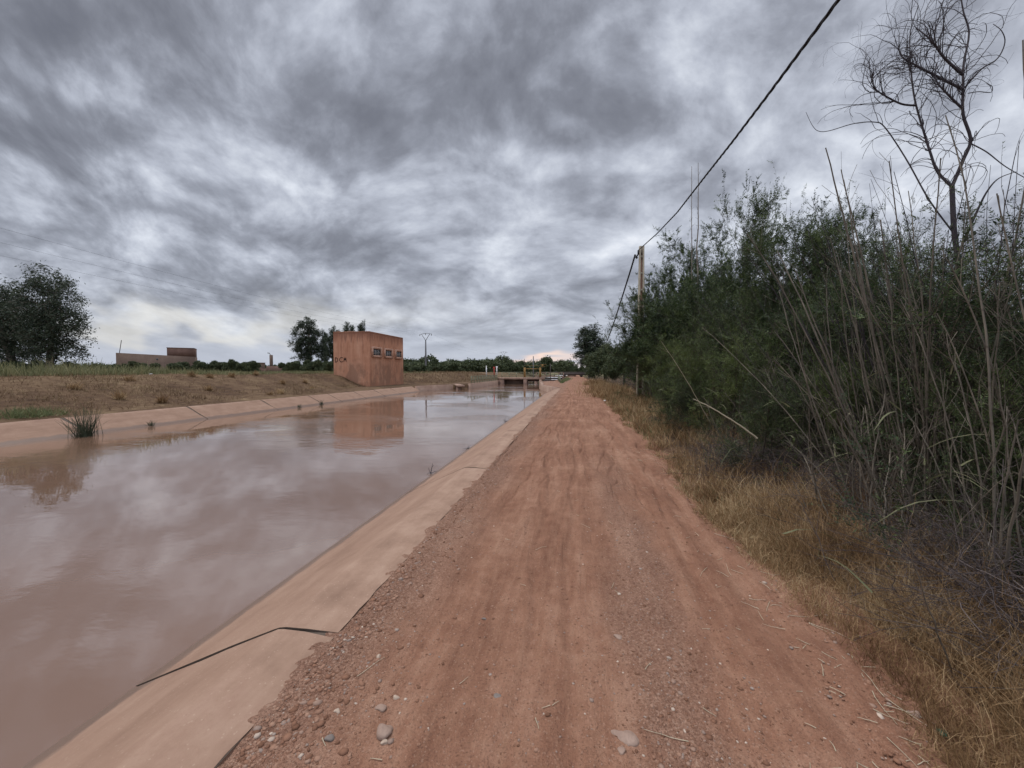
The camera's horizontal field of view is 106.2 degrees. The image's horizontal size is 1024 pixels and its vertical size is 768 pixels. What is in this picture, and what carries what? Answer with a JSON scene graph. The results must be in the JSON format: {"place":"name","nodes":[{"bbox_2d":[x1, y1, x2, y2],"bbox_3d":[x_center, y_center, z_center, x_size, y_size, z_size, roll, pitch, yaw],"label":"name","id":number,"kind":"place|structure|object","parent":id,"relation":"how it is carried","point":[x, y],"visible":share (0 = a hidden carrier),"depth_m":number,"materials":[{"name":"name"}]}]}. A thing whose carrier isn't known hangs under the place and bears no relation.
{"place":"outdoors","nodes":[
{"label":"outdoors","id":0,"kind":"place"},
{"bbox_2d":[0,371,364,417],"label":"bank grass","id":1,"kind":"structure","parent":0,"point":[122,388],"depth_m":19.62,"materials":[{"name":"plant"}]},
{"bbox_2d":[0,374,566,767],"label":"canal water","id":2,"kind":"structure","parent":0,"point":[130,559],"depth_m":5.66,"materials":[{"name":"liquid"}]},
{"bbox_2d":[54,407,106,437],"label":"rush clump","id":3,"kind":"object","parent":2,"relation":"in","point":[82,430],"visible":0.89,"depth_m":12.97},
{"bbox_2d":[468,380,498,388],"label":"canal wall","id":4,"kind":"structure","parent":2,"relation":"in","point":[478,384],"depth_m":56.30,"materials":[{"name":"concrete"}]},
{"bbox_2d":[403,370,494,383],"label":"bank grass","id":5,"kind":"structure","parent":0,"point":[452,376],"depth_m":63.21,"materials":[{"name":"plant"}]},
{"bbox_2d":[0,372,1023,748],"bbox_3d":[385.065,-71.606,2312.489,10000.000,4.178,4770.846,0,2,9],"label":"ground","id":6,"kind":"structure","parent":0,"point":[196,388],"depth_m":19.65,"materials":[{"name":"soil"}]},
{"bbox_2d":[0,273,44,362],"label":"eucalyptus","id":7,"kind":"object","parent":6,"relation":"on","point":[7,346],"visible":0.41,"depth_m":59.88,"materials":[{"name":"green plant"}]},
{"bbox_2d":[0,360,54,370],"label":"field bush","id":8,"kind":"object","parent":6,"relation":"on","point":[25,363],"visible":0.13,"depth_m":58.55,"materials":[{"name":"green plant"}]},
{"bbox_2d":[0,403,87,419],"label":"weed clump","id":9,"kind":"object","parent":6,"relation":"on","point":[31,413],"visible":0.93,"depth_m":13.51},
{"bbox_2d":[0,260,99,370],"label":"eucalyptus","id":10,"kind":"object","parent":6,"relation":"on","point":[50,327],"visible":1,"depth_m":56.75,"materials":[{"name":"green plant"}]},
{"bbox_2d":[123,361,161,370],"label":"field bush","id":11,"kind":"object","parent":6,"relation":"on","point":[155,364],"visible":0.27,"depth_m":69.39,"materials":[{"name":"green plant"}]},
{"bbox_2d":[116,340,196,371],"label":"farm building","id":12,"kind":"structure","parent":6,"relation":"on","point":[176,355],"depth_m":120.95,"materials":[{"name":"brick"}]},
{"bbox_2d":[166,361,189,370],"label":"field bush","id":13,"kind":"object","parent":6,"relation":"on","point":[186,365],"visible":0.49,"depth_m":68.63,"materials":[{"name":"green plant"}]},
{"bbox_2d":[177,360,214,371],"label":"field bush","id":14,"kind":"object","parent":6,"relation":"on","point":[197,364],"visible":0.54,"depth_m":71.59,"materials":[{"name":"green plant"}]},
{"bbox_2d":[0,387,420,445],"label":"canal lining","id":15,"kind":"object","parent":6,"relation":"on","point":[27,431],"visible":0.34,"depth_m":16.56,"materials":[{"name":"beige concrete"}]},
{"bbox_2d":[0,357,430,376],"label":"crest weeds","id":16,"kind":"object","parent":6,"relation":"on","point":[13,370],"visible":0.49,"depth_m":21.62,"materials":[{"name":"plant"}]},
{"bbox_2d":[220,359,249,371],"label":"field bush","id":17,"kind":"object","parent":6,"relation":"on","point":[230,365],"visible":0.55,"depth_m":72.97,"materials":[{"name":"green plant"}]},
{"bbox_2d":[236,360,261,372],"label":"field bush","id":18,"kind":"object","parent":6,"relation":"on","point":[252,365],"visible":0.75,"depth_m":71.11,"materials":[{"name":"green plant"}]},
{"bbox_2d":[266,353,281,371],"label":"mud ruin","id":19,"kind":"object","parent":6,"relation":"on","point":[271,367],"visible":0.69,"depth_m":74.73,"materials":[{"name":"brick"}]},
{"bbox_2d":[277,360,301,371],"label":"field bush","id":20,"kind":"object","parent":6,"relation":"on","point":[286,367],"visible":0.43,"depth_m":65.29,"materials":[{"name":"green plant"}]},
{"bbox_2d":[22,388,559,767],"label":"canal lining","id":21,"kind":"object","parent":6,"relation":"on","point":[200,702],"visible":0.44,"depth_m":2.47,"materials":[{"name":"beige concrete"}]},
{"bbox_2d":[290,360,315,371],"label":"field bush","id":22,"kind":"object","parent":6,"relation":"on","point":[308,365],"visible":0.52,"depth_m":63.02,"materials":[{"name":"green plant"}]},
{"bbox_2d":[287,316,325,363],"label":"eucalyptus","id":23,"kind":"object","parent":6,"relation":"on","point":[310,340],"visible":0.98,"depth_m":87.22,"materials":[{"name":"green plant"}]},
{"bbox_2d":[313,359,333,371],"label":"field bush","id":24,"kind":"object","parent":6,"relation":"on","point":[318,364],"visible":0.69,"depth_m":61.10,"materials":[{"name":"green plant"}]},
{"bbox_2d":[81,354,578,374],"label":"scrub belt","id":25,"kind":"object","parent":6,"relation":"on","point":[504,363],"visible":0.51,"depth_m":136.36,"materials":[{"name":"green plant"}]},
{"bbox_2d":[320,325,339,369],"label":"eucalyptus","id":26,"kind":"object","parent":6,"relation":"on","point":[328,352],"visible":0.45,"depth_m":83.16,"materials":[{"name":"green plant"}]},
{"bbox_2d":[333,331,402,385],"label":"pump house","id":27,"kind":"structure","parent":6,"relation":"on","point":[367,358],"depth_m":43.05,"materials":[{"name":"paint"}]},
{"bbox_2d":[371,346,381,357],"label":"window","id":28,"kind":"structure","parent":27,"relation":"in","point":[376,352],"depth_m":43.83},
{"bbox_2d":[419,364,439,371],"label":"field bush","id":29,"kind":"object","parent":6,"relation":"on","point":[428,368],"visible":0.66,"depth_m":103.65,"materials":[{"name":"green plant"}]},
{"bbox_2d":[415,385,452,390],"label":"wing wall","id":30,"kind":"structure","parent":6,"relation":"on","point":[434,387],"depth_m":44.68,"materials":[{"name":"concrete"}]},
{"bbox_2d":[438,362,467,371],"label":"field bush","id":31,"kind":"object","parent":6,"relation":"on","point":[452,367],"visible":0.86,"depth_m":116.32,"materials":[{"name":"green plant"}]},
{"bbox_2d":[498,377,544,383],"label":"sluice bridge","id":32,"kind":"structure","parent":6,"relation":"on","point":[513,380],"depth_m":68.47,"materials":[{"name":"concrete"}]},
{"bbox_2d":[570,324,605,377],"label":"eucalyptus","id":33,"kind":"object","parent":6,"relation":"on","point":[588,336],"visible":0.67,"depth_m":93.98,"materials":[{"name":"green plant"}]},
{"bbox_2d":[575,377,615,384],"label":"grass tussock","id":34,"kind":"object","parent":6,"relation":"on","point":[589,382],"depth_m":47.50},
{"bbox_2d":[582,343,611,380],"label":"round tree","id":35,"kind":"object","parent":6,"relation":"on","point":[593,365],"visible":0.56,"depth_m":59.09,"materials":[{"name":"green plant"}]},
{"bbox_2d":[574,381,632,392],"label":"grass tussock","id":36,"kind":"object","parent":6,"relation":"on","point":[590,387],"depth_m":30.04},
{"bbox_2d":[569,382,647,398],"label":"grass tussock","id":37,"kind":"object","parent":6,"relation":"on","point":[602,391],"depth_m":25.01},
{"bbox_2d":[600,341,635,384],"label":"round tree","id":38,"kind":"object","parent":6,"relation":"on","point":[613,375],"visible":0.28,"depth_m":45.27,"materials":[{"name":"green plant"}]},
{"bbox_2d":[635,246,643,395],"bbox_3d":[7.365,-3.164,22.282,0.593,9.504,0.305,0,2,9],"label":"utility pole","id":39,"kind":"object","parent":6,"relation":"on","point":[640,252],"visible":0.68,"depth_m":22.13,"materials":[{"name":"wood"}]},
{"bbox_2d":[637,0,839,250],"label":"overhead cable","id":40,"kind":"object","parent":39,"relation":"attached to","point":[828,13],"visible":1,"depth_m":7.20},
{"bbox_2d":[611,340,672,398],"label":"thorn bush","id":41,"kind":"object","parent":6,"relation":"on","point":[644,372],"visible":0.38,"depth_m":20.20,"materials":[{"name":"green plant"}]},
{"bbox_2d":[624,281,664,360],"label":"thorn tree","id":42,"kind":"object","parent":6,"relation":"on","point":[632,294],"visible":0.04,"depth_m":30.93,"materials":[{"name":"green plant"}]},
{"bbox_2d":[593,286,703,395],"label":"thorn tree","id":43,"kind":"object","parent":6,"relation":"on","point":[636,331],"visible":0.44,"depth_m":21.15,"materials":[{"name":"green plant"}]},
{"bbox_2d":[626,322,703,403],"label":"thorn bush","id":44,"kind":"object","parent":6,"relation":"on","point":[659,369],"visible":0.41,"depth_m":15.52,"materials":[{"name":"green plant"}]},
{"bbox_2d":[641,363,698,425],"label":"thorn bush","id":45,"kind":"object","parent":6,"relation":"on","point":[659,395],"visible":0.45,"depth_m":11.47,"materials":[{"name":"green plant"}]},
{"bbox_2d":[621,275,734,390],"bbox_3d":[8.270,-1.884,17.745,5.612,6.155,4.408,2,3,45],"label":"thorn tree","id":46,"kind":"object","parent":6,"relation":"on","point":[673,306],"visible":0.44,"depth_m":17.68,"materials":[{"name":"green plant"}]},
{"bbox_2d":[622,224,757,382],"bbox_3d":[11.032,-5.059,24.964,8.560,12.145,6.816,0,2,-13],"label":"thorn tree","id":47,"kind":"object","parent":6,"relation":"on","point":[671,278],"visible":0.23,"depth_m":24.99,"materials":[{"name":"green plant"}]},
{"bbox_2d":[690,171,693,299],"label":"dead sapling","id":48,"kind":"object","parent":6,"relation":"on","point":[691,225],"visible":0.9,"depth_m":23.64,"materials":[{"name":"brown plant"}]},
{"bbox_2d":[660,367,729,435],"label":"thorn bush","id":49,"kind":"object","parent":6,"relation":"on","point":[682,400],"visible":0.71,"depth_m":9.34,"materials":[{"name":"green plant"}]},
{"bbox_2d":[696,173,700,387],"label":"dead sapling","id":50,"kind":"object","parent":6,"relation":"on","point":[697,238],"visible":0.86,"depth_m":22.39,"materials":[{"name":"brown plant"}]},
{"bbox_2d":[661,255,740,397],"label":"thorn tree","id":51,"kind":"object","parent":6,"relation":"on","point":[673,312],"visible":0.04,"depth_m":21.04,"materials":[{"name":"green plant"}]},
{"bbox_2d":[648,318,754,427],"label":"thorn bush","id":52,"kind":"object","parent":6,"relation":"on","point":[686,369],"visible":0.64,"depth_m":9.85,"materials":[{"name":"green plant"}]},
{"bbox_2d":[641,269,794,420],"bbox_3d":[6.270,-0.926,11.638,4.529,4.816,3.167,0,2,9],"label":"thorn bush","id":53,"kind":"object","parent":6,"relation":"on","point":[717,343],"visible":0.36,"depth_m":11.41,"materials":[{"name":"green plant"}]},
{"bbox_2d":[683,162,791,375],"bbox_3d":[9.284,-3.733,15.869,4.154,10.111,5.699,1,2,20],"label":"thorn tree","id":54,"kind":"object","parent":6,"relation":"on","point":[729,282],"visible":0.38,"depth_m":15.09,"materials":[{"name":"green plant"}]},
{"bbox_2d":[670,313,814,445],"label":"thorn bush","id":55,"kind":"object","parent":6,"relation":"on","point":[732,387],"visible":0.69,"depth_m":7.97,"materials":[{"name":"green plant"}]},
{"bbox_2d":[660,309,828,438],"bbox_3d":[4.995,0.054,7.325,3.423,2.731,2.755,-1,2,-37],"label":"cane clump","id":56,"kind":"object","parent":6,"relation":"on","point":[777,376],"visible":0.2,"depth_m":6.86,"materials":[{"name":"beige plant"}]},
{"bbox_2d":[661,414,845,495],"bbox_3d":[3.726,1.241,6.342,2.863,1.639,4.646,0,2,9],"label":"brush heap","id":57,"kind":"object","parent":6,"relation":"on","point":[717,444],"visible":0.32,"depth_m":6.14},
{"bbox_2d":[697,395,821,447],"bbox_3d":[5.403,1.039,8.871,3.095,2.022,3.935,0,2,-1],"label":"brush heap","id":58,"kind":"object","parent":6,"relation":"on","point":[730,412],"visible":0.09,"depth_m":8.71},
{"bbox_2d":[736,366,811,438],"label":"thorn bush","id":59,"kind":"object","parent":6,"relation":"on","point":[774,400],"visible":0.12,"depth_m":7.67,"materials":[{"name":"green plant"}]},
{"bbox_2d":[665,407,883,513],"bbox_3d":[4.194,1.286,5.638,3.700,1.910,4.312,2,2,41],"label":"brush heap","id":60,"kind":"object","parent":6,"relation":"on","point":[777,460],"visible":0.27,"depth_m":5.41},
{"bbox_2d":[706,392,843,461],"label":"cane clump","id":61,"kind":"object","parent":6,"relation":"on","point":[762,428],"visible":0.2,"depth_m":6.45,"materials":[{"name":"beige plant"}]},
{"bbox_2d":[709,355,845,481],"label":"thorn bush","id":62,"kind":"object","parent":6,"relation":"on","point":[777,417],"visible":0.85,"depth_m":5.67,"materials":[{"name":"green plant"}]},
{"bbox_2d":[714,272,846,436],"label":"thorn bush","id":63,"kind":"object","parent":6,"relation":"on","point":[776,340],"visible":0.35,"depth_m":8.37,"materials":[{"name":"green plant"}]},
{"bbox_2d":[694,351,891,470],"bbox_3d":[4.860,0.487,6.039,3.004,1.945,2.805,0,2,9],"label":"cane clump","id":64,"kind":"object","parent":6,"relation":"on","point":[787,407],"visible":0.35,"depth_m":5.68,"materials":[{"name":"beige plant"}]},
{"bbox_2d":[717,185,875,423],"bbox_3d":[7.768,-1.936,10.499,3.165,6.741,4.342,0,2,8],"label":"thorn tree","id":65,"kind":"object","parent":6,"relation":"on","point":[821,209],"visible":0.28,"depth_m":10.01,"materials":[{"name":"green plant"}]},
{"bbox_2d":[713,185,880,380],"bbox_3d":[8.315,-2.370,11.882,3.759,7.550,5.156,1,2,28],"label":"thorn tree","id":66,"kind":"object","parent":6,"relation":"on","point":[754,251],"visible":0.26,"depth_m":11.95,"materials":[{"name":"green plant"}]},
{"bbox_2d":[726,200,877,405],"bbox_3d":[8.824,-1.867,11.391,5.428,6.539,3.957,-1,2,-36],"label":"thorn tree","id":67,"kind":"object","parent":6,"relation":"on","point":[763,319],"visible":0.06,"depth_m":10.76,"materials":[{"name":"green plant"}]},
{"bbox_2d":[747,349,866,466],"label":"thorn bush","id":68,"kind":"object","parent":6,"relation":"on","point":[805,421],"visible":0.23,"depth_m":6.00,"materials":[{"name":"green plant"}]},
{"bbox_2d":[596,382,1023,767],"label":"verge grass","id":69,"kind":"structure","parent":6,"relation":"on","point":[747,520],"depth_m":2.70,"materials":[{"name":"plant"}]},
{"bbox_2d":[720,342,931,476],"bbox_3d":[4.289,0.397,5.242,2.633,2.176,2.491,1,2,22],"label":"cane clump","id":70,"kind":"object","parent":6,"relation":"on","point":[828,426],"visible":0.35,"depth_m":5.09,"materials":[{"name":"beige plant"}]},
{"bbox_2d":[716,226,936,449],"bbox_3d":[6.301,-0.548,6.853,3.029,4.323,4.332,-1,2,-16],"label":"thorn bush","id":71,"kind":"object","parent":6,"relation":"on","point":[836,308],"visible":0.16,"depth_m":7.23,"materials":[{"name":"green plant"}]},
{"bbox_2d":[768,328,942,482],"bbox_3d":[4.367,0.398,5.069,1.953,2.383,1.366,0,2,-2],"label":"thorn bush","id":72,"kind":"object","parent":6,"relation":"on","point":[824,390],"visible":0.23,"depth_m":5.06,"materials":[{"name":"green plant"}]},
{"bbox_2d":[690,159,1022,493],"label":"bare shrub","id":73,"kind":"object","parent":6,"relation":"on","point":[823,363],"visible":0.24,"depth_m":4.46,"materials":[{"name":"brown plant"}]},
{"bbox_2d":[783,189,936,438],"bbox_3d":[7.464,-1.479,8.407,2.714,5.932,1.978,2,3,43],"label":"thorn tree","id":74,"kind":"object","parent":6,"relation":"on","point":[819,255],"visible":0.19,"depth_m":8.47,"materials":[{"name":"green plant"}]},
{"bbox_2d":[702,432,1021,574],"bbox_3d":[3.782,1.290,4.141,2.872,1.615,3.091,0,2,-10],"label":"brush heap","id":75,"kind":"object","parent":6,"relation":"on","point":[832,482],"visible":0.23,"depth_m":4.05,"materials":[{"name":"plant"}]},
{"bbox_2d":[823,199,900,430],"bbox_3d":[7.633,-1.215,8.302,1.954,5.393,1.424,0,2,1],"label":"thorn tree","id":76,"kind":"object","parent":6,"relation":"on","point":[872,245],"visible":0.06,"depth_m":8.26,"materials":[{"name":"green plant"}]},
{"bbox_2d":[702,177,1023,524],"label":"cane clump","id":77,"kind":"object","parent":6,"relation":"on","point":[883,393],"visible":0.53,"depth_m":3.70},
{"bbox_2d":[770,419,976,502],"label":"cane clump","id":78,"kind":"object","parent":6,"relation":"on","point":[862,446],"visible":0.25,"depth_m":4.15,"materials":[{"name":"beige plant"}]},
{"bbox_2d":[746,253,1008,499],"bbox_3d":[4.330,-0.017,4.651,2.113,3.047,2.986,1,2,21],"label":"cane clump","id":79,"kind":"object","parent":6,"relation":"on","point":[828,413],"visible":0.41,"depth_m":4.25,"materials":[{"name":"beige plant"}]},
{"bbox_2d":[872,211,900,373],"bbox_3d":[4.244,-1.030,4.303,0.463,1.829,0.120,0,2,-6],"label":"dry cane","id":80,"kind":"object","parent":79,"relation":"on","point":[888,279],"visible":0.64,"depth_m":4.28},
{"bbox_2d":[737,141,1023,486],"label":"thorn bush","id":81,"kind":"object","parent":6,"relation":"on","point":[924,274],"visible":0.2,"depth_m":4.55,"materials":[{"name":"green plant"}]},
{"bbox_2d":[777,246,853,426],"bbox_3d":[3.817,-0.693,4.881,0.115,2.398,0.857,-1,2,-34],"label":"dry cane","id":82,"kind":"object","parent":81,"relation":"on","point":[847,412],"visible":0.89,"depth_m":4.86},
{"bbox_2d":[744,229,1022,548],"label":"cane clump","id":83,"kind":"object","parent":6,"relation":"on","point":[902,425],"visible":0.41,"depth_m":3.37,"materials":[{"name":"beige plant"}]},
{"bbox_2d":[756,456,1023,669],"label":"brush heap","id":84,"kind":"object","parent":6,"relation":"on","point":[941,531],"visible":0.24,"depth_m":2.90,"materials":[{"name":"plant"}]},
{"bbox_2d":[761,142,1023,519],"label":"cane clump","id":85,"kind":"object","parent":6,"relation":"on","point":[914,363],"visible":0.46,"depth_m":3.62,"materials":[{"name":"beige plant"}]},
{"bbox_2d":[771,245,1023,470],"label":"thorn bush","id":86,"kind":"object","parent":6,"relation":"on","point":[849,338],"visible":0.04,"depth_m":6.36,"materials":[{"name":"green plant"}]},
{"bbox_2d":[828,316,969,511],"bbox_3d":[4.337,0.429,4.091,1.212,2.383,1.733,1,2,24],"label":"thorn bush","id":87,"kind":"object","parent":6,"relation":"on","point":[909,423],"visible":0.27,"depth_m":4.16,"materials":[{"name":"green plant"}]},
{"bbox_2d":[841,161,901,433],"bbox_3d":[3.869,-0.970,4.175,0.635,3.077,0.125,0,2,14],"label":"dry cane","id":88,"kind":"object","parent":87,"relation":"on","point":[878,332],"visible":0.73,"depth_m":4.14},
{"bbox_2d":[782,408,1023,674],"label":"cane clump","id":89,"kind":"object","parent":6,"relation":"on","point":[1002,529],"visible":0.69,"depth_m":2.57,"materials":[{"name":"beige plant"}]},
{"bbox_2d":[785,391,1022,592],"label":"cane clump","id":90,"kind":"object","parent":6,"relation":"on","point":[918,465],"visible":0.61,"depth_m":3.50,"materials":[{"name":"beige plant"}]},
{"bbox_2d":[788,428,1023,704],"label":"brush heap","id":91,"kind":"object","parent":6,"relation":"on","point":[994,593],"visible":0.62,"depth_m":2.33,"materials":[{"name":"plant"}]},
{"bbox_2d":[796,130,1023,497],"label":"bare shrub","id":92,"kind":"object","parent":6,"relation":"on","point":[1001,245],"visible":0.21,"depth_m":4.10,"materials":[{"name":"brown plant"}]},
{"bbox_2d":[802,183,1023,573],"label":"thorn bush","id":93,"kind":"object","parent":6,"relation":"on","point":[947,311],"visible":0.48,"depth_m":3.25,"materials":[{"name":"green plant"}]},
{"bbox_2d":[825,148,889,405],"bbox_3d":[3.740,-1.141,4.107,0.801,2.759,0.119,0,2,-1],"label":"dry cane","id":94,"kind":"object","parent":93,"relation":"on","point":[854,257],"visible":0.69,"depth_m":4.13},
{"bbox_2d":[992,189,1023,360],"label":"dry cane","id":95,"kind":"object","parent":93,"relation":"on","point":[1017,229],"visible":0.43,"depth_m":3.38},
{"bbox_2d":[804,187,1023,462],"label":"thorn bush","id":96,"kind":"object","parent":6,"relation":"on","point":[872,280],"visible":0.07,"depth_m":5.78,"materials":[{"name":"green plant"}]},
{"bbox_2d":[806,0,1023,293],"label":"dead tree","id":97,"kind":"object","parent":6,"relation":"on","point":[935,77],"visible":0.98,"depth_m":5.07,"materials":[{"name":"brown plant"}]},
{"bbox_2d":[830,388,1023,609],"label":"cane clump","id":98,"kind":"object","parent":6,"relation":"on","point":[902,464],"visible":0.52,"depth_m":3.02,"materials":[{"name":"beige plant"}]},
{"bbox_2d":[878,263,1022,486],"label":"bush","id":99,"kind":"object","parent":6,"relation":"on","point":[917,347],"visible":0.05,"depth_m":4.20,"materials":[{"name":"green plant"}]},
{"bbox_2d":[879,301,1023,535],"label":"thorn bush","id":100,"kind":"object","parent":6,"relation":"on","point":[939,439],"visible":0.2,"depth_m":3.32,"materials":[{"name":"green plant"}]},
{"bbox_2d":[883,289,1023,587],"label":"thorn bush","id":101,"kind":"object","parent":6,"relation":"on","point":[1013,405],"visible":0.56,"depth_m":2.81,"materials":[{"name":"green plant"}]},
{"bbox_2d":[894,271,1023,572],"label":"cane clump","id":102,"kind":"object","parent":6,"relation":"on","point":[952,437],"visible":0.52,"depth_m":2.74,"materials":[{"name":"beige plant"}]},
{"bbox_2d":[930,95,1023,616],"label":"cane clump","id":103,"kind":"object","parent":6,"relation":"on","point":[1016,502],"visible":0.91,"depth_m":2.59,"materials":[{"name":"beige plant"}]},
{"bbox_2d":[0,0,1023,367],"label":"sky","id":104,"kind":"structure","parent":0,"point":[480,177],"materials":[{"name":"grey"}]},
{"bbox_2d":[217,381,1023,767],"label":"dirt road","id":105,"kind":"structure","parent":0,"point":[581,435],"depth_m":2.32,"materials":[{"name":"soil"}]},
{"bbox_2d":[376,723,392,740],"bbox_3d":[-0.585,1.608,1.781,0.067,0.062,0.089,0,2,9],"label":"stone","id":106,"kind":"object","parent":105,"relation":"on","point":[384,731],"visible":0.99,"depth_m":1.76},
{"bbox_2d":[611,729,638,746],"bbox_3d":[0.515,1.617,1.755,0.128,0.042,0.081,0,2,9],"label":"stone","id":107,"kind":"object","parent":105,"relation":"on","point":[629,737],"visible":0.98,"depth_m":1.74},
{"bbox_2d":[322,443,934,767],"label":"fallen straw","id":108,"kind":"object","parent":105,"relation":"on","point":[795,647],"visible":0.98,"depth_m":2.01,"materials":[{"name":"plant"}]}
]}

